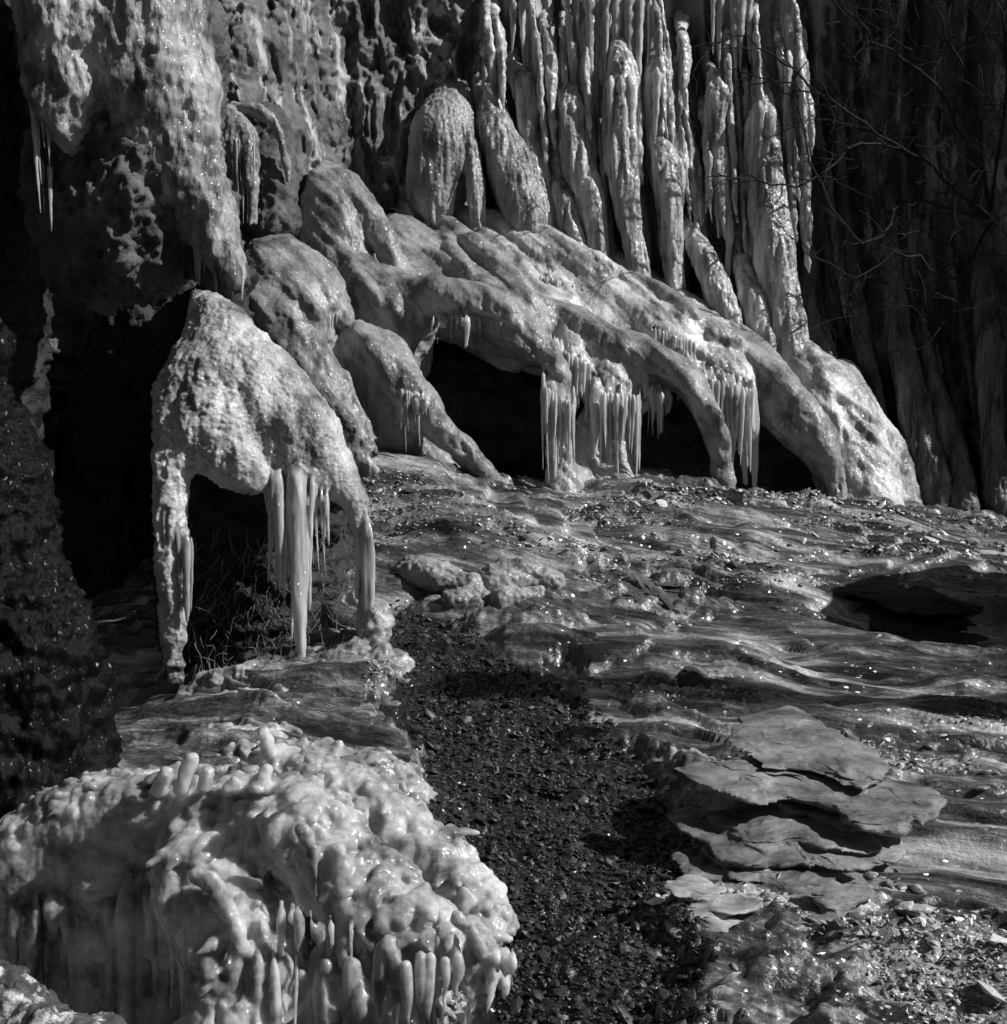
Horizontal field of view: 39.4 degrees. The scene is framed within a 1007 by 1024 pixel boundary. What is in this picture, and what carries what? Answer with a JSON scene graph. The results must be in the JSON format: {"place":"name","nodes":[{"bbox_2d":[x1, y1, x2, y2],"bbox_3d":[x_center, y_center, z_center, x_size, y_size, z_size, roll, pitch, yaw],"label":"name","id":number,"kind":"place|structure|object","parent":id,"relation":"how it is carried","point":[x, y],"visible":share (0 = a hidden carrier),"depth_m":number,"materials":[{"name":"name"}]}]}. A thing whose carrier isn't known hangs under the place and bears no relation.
{"place":"outdoors","nodes":[
{"label":"outdoors","id":0,"kind":"place"},
{"bbox_2d":[43,0,1006,509],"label":"cliff wall","id":1,"kind":"structure","parent":0,"point":[349,84],"depth_m":9.31,"materials":[{"name":"grey stone"}]},
{"bbox_2d":[222,101,302,238],"bbox_3d":[-1.394,-1.948,8.058,0.402,0.833,0.542,4,7,34],"label":"ice boulder","id":2,"kind":"object","parent":1,"relation":"attached to","point":[261,161],"visible":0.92,"depth_m":7.98,"materials":[{"name":"grey ice"}]},
{"bbox_2d":[295,159,414,274],"bbox_3d":[-0.994,-1.649,8.510,0.570,1.047,0.905,-5,7,-41],"label":"ice hood","id":3,"kind":"object","parent":1,"relation":"attached to","point":[339,205],"visible":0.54,"depth_m":8.40,"materials":[{"name":"white ice"}]},
{"bbox_2d":[406,75,485,228],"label":"ice column","id":4,"kind":"structure","parent":1,"relation":"attached to","point":[444,172],"depth_m":8.90,"materials":[{"name":"grey ice"}]},
{"bbox_2d":[354,213,571,389],"bbox_3d":[-0.429,-1.354,8.385,1.072,1.258,1.921,-4,7,-36],"label":"ice cave lobe","id":5,"kind":"object","parent":1,"relation":"attached to","point":[466,288],"visible":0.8,"depth_m":8.21,"materials":[{"name":"grey ice"}]},
{"bbox_2d":[329,244,437,356],"bbox_3d":[-0.689,-1.173,8.260,0.646,0.807,0.552,5,7,43],"label":"ice saddle","id":6,"kind":"object","parent":5,"relation":"on","point":[365,272],"visible":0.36,"depth_m":8.06,"materials":[{"name":"grey ice"}]},
{"bbox_2d":[479,39,487,100],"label":"ice rib","id":7,"kind":"object","parent":1,"relation":"attached to","point":[484,76],"visible":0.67,"depth_m":9.02,"materials":[{"name":"grey ice"}]},
{"bbox_2d":[481,32,495,104],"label":"ice rib","id":8,"kind":"object","parent":1,"relation":"attached to","point":[490,96],"visible":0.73,"depth_m":9.02,"materials":[{"name":"grey ice"}]},
{"bbox_2d":[482,0,501,108],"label":"ice rib","id":9,"kind":"object","parent":1,"relation":"attached to","point":[488,31],"visible":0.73,"depth_m":9.02,"materials":[{"name":"white ice"}]},
{"bbox_2d":[490,0,506,112],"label":"ice rib","id":10,"kind":"object","parent":1,"relation":"attached to","point":[500,43],"visible":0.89,"depth_m":9.01,"materials":[{"name":"white ice"}]},
{"bbox_2d":[472,67,547,232],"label":"ice column","id":11,"kind":"structure","parent":1,"relation":"attached to","point":[518,194],"depth_m":8.91,"materials":[{"name":"grey ice"}]},
{"bbox_2d":[505,0,557,226],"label":"ice column","id":12,"kind":"structure","parent":1,"relation":"attached to","point":[521,80],"depth_m":9.05,"materials":[{"name":"grey ice"}]},
{"bbox_2d":[528,0,548,191],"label":"ice rib","id":13,"kind":"object","parent":1,"relation":"attached to","point":[537,53],"visible":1,"depth_m":9.01,"materials":[{"name":"grey ice"}]},
{"bbox_2d":[538,8,558,149],"bbox_3d":[0.288,-2.907,9.279,0.143,1.114,0.674,0,5,0],"label":"ice rib","id":14,"kind":"object","parent":1,"relation":"attached to","point":[551,66],"visible":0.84,"depth_m":9.02,"materials":[{"name":"grey ice"}]},
{"bbox_2d":[544,97,552,173],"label":"ice rib","id":15,"kind":"object","parent":1,"relation":"attached to","point":[549,155],"visible":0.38,"depth_m":9.07,"materials":[{"name":"grey ice"}]},
{"bbox_2d":[549,131,561,179],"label":"ice rib","id":16,"kind":"object","parent":1,"relation":"attached to","point":[556,166],"visible":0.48,"depth_m":9.04,"materials":[{"name":"grey ice"}]},
{"bbox_2d":[559,10,567,90],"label":"ice rib","id":17,"kind":"object","parent":1,"relation":"attached to","point":[563,31],"visible":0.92,"depth_m":9.03,"materials":[{"name":"grey ice"}]},
{"bbox_2d":[558,24,573,194],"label":"ice rib","id":18,"kind":"object","parent":1,"relation":"attached to","point":[561,58],"visible":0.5,"depth_m":9.04,"materials":[{"name":"grey ice"}]},
{"bbox_2d":[548,161,586,244],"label":"ice column","id":19,"kind":"structure","parent":1,"relation":"attached to","point":[569,221],"depth_m":8.97,"materials":[{"name":"grey ice"}]},
{"bbox_2d":[562,0,579,213],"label":"ice rib","id":20,"kind":"object","parent":1,"relation":"attached to","point":[572,58],"visible":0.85,"depth_m":9.02,"materials":[{"name":"grey ice"}]},
{"bbox_2d":[557,53,608,257],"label":"ice column","id":21,"kind":"structure","parent":1,"relation":"attached to","point":[582,177],"depth_m":8.96,"materials":[{"name":"grey ice"}]},
{"bbox_2d":[576,14,590,164],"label":"ice rib","id":22,"kind":"object","parent":1,"relation":"attached to","point":[587,145],"visible":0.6,"depth_m":9.02,"materials":[{"name":"grey ice"}]},
{"bbox_2d":[577,0,591,139],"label":"ice rib","id":23,"kind":"object","parent":1,"relation":"attached to","point":[585,72],"visible":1,"depth_m":8.98,"materials":[{"name":"white ice"}]},
{"bbox_2d":[591,112,598,172],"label":"ice rib","id":24,"kind":"object","parent":1,"relation":"attached to","point":[594,147],"visible":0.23,"depth_m":9.04,"materials":[{"name":"grey ice"}]},
{"bbox_2d":[593,31,609,236],"bbox_3d":[0.600,-2.565,9.282,0.105,1.645,0.680,-1,5,-5],"label":"ice rib","id":25,"kind":"object","parent":1,"relation":"attached to","point":[598,128],"visible":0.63,"depth_m":9.04,"materials":[{"name":"grey ice"}]},
{"bbox_2d":[601,30,604,92],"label":"ice rib","id":26,"kind":"object","parent":1,"relation":"attached to","point":[603,80],"visible":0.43,"depth_m":9.03,"materials":[{"name":"grey ice"}]},
{"bbox_2d":[597,151,609,212],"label":"ice rib","id":27,"kind":"object","parent":1,"relation":"attached to","point":[607,188],"visible":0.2,"depth_m":9.12,"materials":[{"name":"black ice"}]},
{"bbox_2d":[606,174,616,249],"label":"ice rib","id":28,"kind":"object","parent":1,"relation":"attached to","point":[612,245],"visible":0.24,"depth_m":9.14,"materials":[{"name":"grey ice"}]},
{"bbox_2d":[583,0,651,277],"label":"ice column","id":29,"kind":"structure","parent":1,"relation":"attached to","point":[621,97],"depth_m":8.93,"materials":[{"name":"grey ice"}]},
{"bbox_2d":[632,22,643,184],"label":"ice rib","id":30,"kind":"object","parent":1,"relation":"attached to","point":[639,132],"visible":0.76,"depth_m":8.98,"materials":[{"name":"grey ice"}]},
{"bbox_2d":[640,172,651,268],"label":"ice rib","id":31,"kind":"object","parent":1,"relation":"attached to","point":[647,237],"visible":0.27,"depth_m":9.13,"materials":[{"name":"grey ice"}]},
{"bbox_2d":[642,105,654,197],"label":"ice rib","id":32,"kind":"object","parent":1,"relation":"attached to","point":[647,165],"visible":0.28,"depth_m":9.08,"materials":[{"name":"grey ice"}]},
{"bbox_2d":[651,0,667,137],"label":"ice rib","id":33,"kind":"object","parent":1,"relation":"attached to","point":[657,29],"visible":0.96,"depth_m":8.99,"materials":[{"name":"white ice"}]},
{"bbox_2d":[643,0,689,292],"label":"ice column","id":34,"kind":"structure","parent":1,"relation":"attached to","point":[668,161],"depth_m":8.95,"materials":[{"name":"grey ice"}]},
{"bbox_2d":[657,0,675,146],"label":"ice rib","id":35,"kind":"object","parent":1,"relation":"attached to","point":[670,114],"visible":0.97,"depth_m":8.99,"materials":[{"name":"white ice"}]},
{"bbox_2d":[672,51,691,226],"bbox_3d":[1.153,-2.488,9.295,0.109,1.257,0.676,0,5,0],"label":"ice rib","id":36,"kind":"object","parent":1,"relation":"attached to","point":[680,130],"visible":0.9,"depth_m":9.04,"materials":[{"name":"grey ice"}]},
{"bbox_2d":[673,9,691,110],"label":"ice rib","id":37,"kind":"object","parent":1,"relation":"attached to","point":[681,18],"visible":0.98,"depth_m":9.02,"materials":[{"name":"white ice"}]},
{"bbox_2d":[682,97,699,230],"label":"ice rib","id":38,"kind":"object","parent":1,"relation":"attached to","point":[691,154],"visible":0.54,"depth_m":9.05,"materials":[{"name":"grey ice"}]},
{"bbox_2d":[690,119,704,231],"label":"ice rib","id":39,"kind":"object","parent":1,"relation":"attached to","point":[700,199],"visible":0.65,"depth_m":9.08,"materials":[{"name":"grey ice"}]},
{"bbox_2d":[698,160,707,237],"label":"ice rib","id":40,"kind":"object","parent":1,"relation":"attached to","point":[704,229],"visible":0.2,"depth_m":9.12,"materials":[{"name":"grey ice"}]},
{"bbox_2d":[697,96,712,220],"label":"ice rib","id":41,"kind":"object","parent":1,"relation":"attached to","point":[700,109],"visible":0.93,"depth_m":9.06,"materials":[{"name":"grey ice"}]},
{"bbox_2d":[702,0,736,277],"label":"ice column","id":42,"kind":"structure","parent":1,"relation":"attached to","point":[716,106],"depth_m":9.03,"materials":[{"name":"grey ice"}]},
{"bbox_2d":[683,200,777,350],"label":"ice column","id":43,"kind":"structure","parent":1,"relation":"attached to","point":[706,259],"depth_m":8.92,"materials":[{"name":"white ice"}]},
{"bbox_2d":[722,27,738,222],"bbox_3d":[1.473,-2.584,9.283,0.100,1.404,0.684,0,5,2],"label":"ice rib","id":44,"kind":"object","parent":1,"relation":"attached to","point":[731,135],"visible":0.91,"depth_m":9.03,"materials":[{"name":"grey ice"}]},
{"bbox_2d":[730,173,742,252],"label":"ice rib","id":45,"kind":"object","parent":1,"relation":"attached to","point":[737,239],"visible":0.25,"depth_m":9.11,"materials":[{"name":"grey ice"}]},
{"bbox_2d":[733,78,747,255],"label":"ice rib","id":46,"kind":"object","parent":1,"relation":"attached to","point":[740,164],"visible":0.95,"depth_m":9.07,"materials":[{"name":"grey ice"}]},
{"bbox_2d":[735,128,751,259],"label":"ice rib","id":47,"kind":"object","parent":1,"relation":"attached to","point":[749,252],"visible":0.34,"depth_m":9.07,"materials":[{"name":"grey ice"}]},
{"bbox_2d":[741,64,750,119],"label":"ice rib","id":48,"kind":"object","parent":1,"relation":"attached to","point":[746,96],"visible":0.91,"depth_m":9.07,"materials":[{"name":"grey ice"}]},
{"bbox_2d":[751,0,764,104],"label":"ice rib","id":49,"kind":"object","parent":1,"relation":"attached to","point":[756,55],"visible":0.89,"depth_m":9.01,"materials":[{"name":"grey ice"}]},
{"bbox_2d":[729,0,808,365],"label":"ice column","id":50,"kind":"structure","parent":1,"relation":"attached to","point":[773,260],"depth_m":8.95,"materials":[{"name":"grey ice"}]},
{"bbox_2d":[771,17,794,209],"bbox_3d":[1.816,-2.641,9.285,0.124,1.387,0.674,0,5,2],"label":"ice rib","id":51,"kind":"object","parent":1,"relation":"attached to","point":[775,24],"visible":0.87,"depth_m":9.02,"materials":[{"name":"grey ice"}]},
{"bbox_2d":[780,0,796,147],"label":"ice column","id":52,"kind":"structure","parent":1,"relation":"attached to","point":[786,28],"depth_m":9.05,"materials":[{"name":"grey ice"}]},
{"bbox_2d":[785,120,798,243],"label":"ice rib","id":53,"kind":"object","parent":1,"relation":"attached to","point":[794,216],"visible":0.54,"depth_m":9.03,"materials":[{"name":"grey ice"}]},
{"bbox_2d":[784,51,800,201],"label":"ice rib","id":54,"kind":"object","parent":1,"relation":"attached to","point":[794,155],"visible":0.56,"depth_m":9.01,"materials":[{"name":"grey ice"}]},
{"bbox_2d":[790,0,808,155],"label":"ice rib","id":55,"kind":"object","parent":1,"relation":"attached to","point":[798,45],"visible":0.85,"depth_m":8.99,"materials":[{"name":"grey ice"}]},
{"bbox_2d":[792,81,811,272],"bbox_3d":[1.916,-2.359,9.298,0.132,1.585,0.684,0,5,0],"label":"ice rib","id":56,"kind":"object","parent":1,"relation":"attached to","point":[805,234],"visible":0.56,"depth_m":9.04,"materials":[{"name":"grey ice"}]},
{"bbox_2d":[796,103,812,246],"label":"ice rib","id":57,"kind":"object","parent":1,"relation":"attached to","point":[805,169],"visible":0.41,"depth_m":9.03,"materials":[{"name":"grey ice"}]},
{"bbox_2d":[797,23,814,155],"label":"ice rib","id":58,"kind":"object","parent":1,"relation":"attached to","point":[811,130],"visible":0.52,"depth_m":9.02,"materials":[{"name":"grey ice"}]},
{"bbox_2d":[795,193,838,358],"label":"ice column","id":59,"kind":"structure","parent":1,"relation":"attached to","point":[812,296],"depth_m":9.16,"materials":[{"name":"grey ice"}]},
{"bbox_2d":[823,200,846,315],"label":"ice rib","id":60,"kind":"object","parent":1,"relation":"attached to","point":[841,263],"visible":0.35,"depth_m":9.12,"materials":[{"name":"grey ice"}]},
{"bbox_2d":[674,0,1006,405],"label":"bare shrub","id":61,"kind":"object","parent":1,"relation":"attached to","point":[900,148],"visible":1,"depth_m":8.80,"materials":[{"name":"black plant"}]},
{"bbox_2d":[845,260,866,370],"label":"ice rib","id":62,"kind":"object","parent":1,"relation":"attached to","point":[861,340],"visible":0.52,"depth_m":9.17,"materials":[{"name":"grey ice"}]},
{"bbox_2d":[826,77,887,417],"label":"ice column","id":63,"kind":"structure","parent":1,"relation":"attached to","point":[871,375],"depth_m":9.20,"materials":[{"name":"grey ice"}]},
{"bbox_2d":[862,134,893,300],"bbox_3d":[2.440,-1.967,9.367,0.181,1.323,0.673,0,5,0],"label":"ice rib","id":64,"kind":"object","parent":1,"relation":"attached to","point":[871,170],"visible":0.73,"depth_m":9.12,"materials":[{"name":"grey ice"}]},
{"bbox_2d":[898,235,921,368],"bbox_3d":[2.684,-1.294,9.421,0.206,1.314,0.695,0,5,0],"label":"ice rib","id":65,"kind":"object","parent":1,"relation":"attached to","point":[908,292],"visible":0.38,"depth_m":9.19,"materials":[{"name":"grey ice"}]},
{"bbox_2d":[878,180,952,505],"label":"ice column","id":66,"kind":"structure","parent":1,"relation":"attached to","point":[917,428],"depth_m":9.03,"materials":[{"name":"grey ice"}]},
{"bbox_2d":[915,300,981,510],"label":"ice column","id":67,"kind":"structure","parent":1,"relation":"attached to","point":[964,495],"depth_m":8.99,"materials":[{"name":"grey ice"}]},
{"bbox_2d":[969,253,1006,517],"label":"ice column","id":68,"kind":"structure","parent":1,"relation":"attached to","point":[989,364],"depth_m":8.97,"materials":[{"name":"grey ice"}]},
{"bbox_2d":[92,448,1006,1023],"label":"ground","id":69,"kind":"structure","parent":0,"point":[792,642],"depth_m":5.54,"materials":[{"name":"grey stone"}]},
{"bbox_2d":[0,317,122,817],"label":"rock face","id":70,"kind":"object","parent":69,"relation":"on","point":[60,682],"visible":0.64,"depth_m":4.49,"materials":[{"name":"black stone"}]},
{"bbox_2d":[0,959,126,1023],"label":"boulder","id":71,"kind":"object","parent":69,"relation":"on","point":[26,997],"visible":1,"depth_m":2.62,"materials":[{"name":"grey stone"}]},
{"bbox_2d":[0,0,260,600],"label":"rock pillar","id":72,"kind":"object","parent":69,"relation":"on","point":[120,199],"visible":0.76,"depth_m":6.50,"materials":[{"name":"grey stone"}]},
{"bbox_2d":[186,659,288,695],"bbox_3d":[-1.061,0.756,5.726,0.637,0.281,0.355,1,6,14],"label":"ice ledge","id":73,"kind":"object","parent":69,"relation":"on","point":[215,677],"visible":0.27,"depth_m":5.75,"materials":[{"name":"white ice"}]},
{"bbox_2d":[0,727,519,1023],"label":"ice cluster","id":74,"kind":"object","parent":69,"relation":"on","point":[188,889],"visible":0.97,"depth_m":3.53,"materials":[{"name":"white ice"}]},
{"bbox_2d":[150,289,374,684],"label":"ice arch","id":75,"kind":"structure","parent":69,"relation":"on","point":[247,431],"depth_m":5.92,"materials":[{"name":"white ice"}]},
{"bbox_2d":[183,521,400,679],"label":"dead roots","id":76,"kind":"object","parent":69,"relation":"on","point":[256,593],"visible":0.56,"depth_m":6.21,"materials":[{"name":"black plant"}]},
{"bbox_2d":[245,233,379,476],"bbox_3d":[-1.071,-0.780,7.726,0.872,1.528,0.878,0,5,0],"label":"ice fan","id":77,"kind":"object","parent":69,"relation":"on","point":[282,318],"visible":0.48,"depth_m":7.47},
{"bbox_2d":[200,721,437,804],"bbox_3d":[-0.703,0.901,4.813,1.020,0.246,0.450,3,6,31],"label":"ice crust","id":78,"kind":"object","parent":69,"relation":"on","point":[238,751],"visible":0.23,"depth_m":4.80},
{"bbox_2d":[318,603,415,682],"bbox_3d":[-0.566,0.601,5.782,0.388,0.381,0.446,-3,6,-25],"label":"ice stub","id":79,"kind":"object","parent":69,"relation":"on","point":[376,633],"visible":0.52,"depth_m":5.83,"materials":[{"name":"white ice"}]},
{"bbox_2d":[354,694,400,708],"bbox_3d":[-0.691,0.880,5.474,0.855,0.367,0.437,0,5,0],"label":"ice ledge","id":80,"kind":"object","parent":69,"relation":"on","point":[386,700],"visible":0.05,"depth_m":5.46,"materials":[{"name":"white ice"}]},
{"bbox_2d":[286,270,507,483],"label":"ice dome","id":81,"kind":"structure","parent":69,"relation":"on","point":[405,406],"depth_m":7.53,"materials":[{"name":"grey ice"}]},
{"bbox_2d":[395,554,490,608],"bbox_3d":[-0.283,0.326,6.587,0.243,0.230,0.539,-5,7,-43],"label":"stone","id":82,"kind":"object","parent":69,"relation":"on","point":[455,586],"visible":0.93,"depth_m":6.51,"materials":[{"name":"grey stone"}]},
{"bbox_2d":[479,556,564,608],"bbox_3d":[0.098,0.329,6.533,0.407,0.232,0.319,-2,6,-20],"label":"stone slab","id":83,"kind":"object","parent":69,"relation":"on","point":[507,582],"depth_m":6.49,"materials":[{"name":"grey stone"}]},
{"bbox_2d":[523,294,670,491],"bbox_3d":[0.518,-0.625,8.286,0.908,1.336,0.904,-2,6,-19],"label":"ice apron","id":84,"kind":"object","parent":69,"relation":"on","point":[600,437],"visible":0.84,"depth_m":8.02,"materials":[{"name":"white ice"}]},
{"bbox_2d":[385,209,815,490],"bbox_3d":[0.477,-0.876,9.165,4.183,2.352,1.829,0,5,0],"label":"cave opening","id":85,"kind":"object","parent":69,"relation":"on","point":[493,412],"visible":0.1,"depth_m":8.60,"materials":[{"name":"black"}]},
{"bbox_2d":[390,197,637,372],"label":"ice slope","id":86,"kind":"structure","parent":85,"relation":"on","point":[555,260],"depth_m":8.71,"materials":[{"name":"white ice"}]},
{"bbox_2d":[536,293,736,488],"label":"ice buttress","id":87,"kind":"structure","parent":69,"relation":"on","point":[682,377],"depth_m":8.04,"materials":[{"name":"grey ice"}]},
{"bbox_2d":[617,566,673,609],"bbox_3d":[0.678,0.375,6.629,0.384,0.222,0.130,5,7,41],"label":"stone","id":88,"kind":"object","parent":69,"relation":"on","point":[641,581],"visible":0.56,"depth_m":6.59,"materials":[{"name":"grey stone"}]},
{"bbox_2d":[598,567,723,611],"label":"stone slab","id":89,"kind":"structure","parent":69,"relation":"on","point":[635,593],"depth_m":6.59,"materials":[{"name":"grey stone"}]},
{"bbox_2d":[585,236,759,486],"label":"ice curtain slope","id":90,"kind":"structure","parent":69,"relation":"on","point":[730,373],"depth_m":8.35,"materials":[{"name":"white ice"}]},
{"bbox_2d":[363,464,1006,1023],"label":"ground ice","id":91,"kind":"structure","parent":69,"relation":"on","point":[895,940],"depth_m":3.69,"materials":[{"name":"grey ice"}]},
{"bbox_2d":[677,666,711,689],"bbox_3d":[0.749,0.710,5.420,0.135,0.177,0.440,-1,5,-6],"label":"stone","id":92,"kind":"object","parent":69,"relation":"on","point":[692,677],"visible":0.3,"depth_m":5.47,"materials":[{"name":"black stone"}]},
{"bbox_2d":[663,874,762,963],"bbox_3d":[0.575,1.102,3.819,0.276,0.162,0.240,0,5,0],"label":"stone","id":93,"kind":"object","parent":69,"relation":"on","point":[712,905],"visible":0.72,"depth_m":3.84,"materials":[{"name":"grey stone"}]},
{"bbox_2d":[587,250,848,498],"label":"ice ridge","id":94,"kind":"structure","parent":69,"relation":"on","point":[796,420],"depth_m":8.30,"materials":[{"name":"grey ice"}]},
{"bbox_2d":[559,478,1006,593],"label":"frost crust","id":95,"kind":"object","parent":69,"relation":"on","point":[879,549],"visible":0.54,"depth_m":7.62},
{"bbox_2d":[667,705,946,895],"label":"stone slab","id":96,"kind":"structure","parent":69,"relation":"on","point":[799,799],"depth_m":4.18,"materials":[{"name":"grey stone"}]},
{"bbox_2d":[788,879,878,925],"bbox_3d":[0.887,1.105,3.788,0.274,0.154,0.257,0,5,0],"label":"stone","id":97,"kind":"object","parent":69,"relation":"on","point":[832,899],"visible":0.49,"depth_m":3.82,"materials":[{"name":"grey stone"}]},
{"bbox_2d":[789,340,922,504],"bbox_3d":[2.120,-0.485,8.963,0.994,1.378,0.785,4,7,36],"label":"ice skirt","id":98,"kind":"object","parent":69,"relation":"on","point":[877,458],"visible":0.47,"depth_m":8.65,"materials":[{"name":"white ice"}]},
{"bbox_2d":[714,770,1001,984],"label":"ice chunks","id":99,"kind":"object","parent":69,"relation":"on","point":[908,905],"visible":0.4,"depth_m":3.81,"materials":[{"name":"white ice"}]},
{"bbox_2d":[810,573,989,645],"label":"stone slab","id":100,"kind":"structure","parent":69,"relation":"on","point":[921,613],"depth_m":6.56,"materials":[{"name":"black stone"}]},
{"bbox_2d":[389,596,718,1023],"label":"gravel","id":101,"kind":"structure","parent":0,"point":[686,1000],"depth_m":4.33,"materials":[{"name":"black gravel"}]}
]}

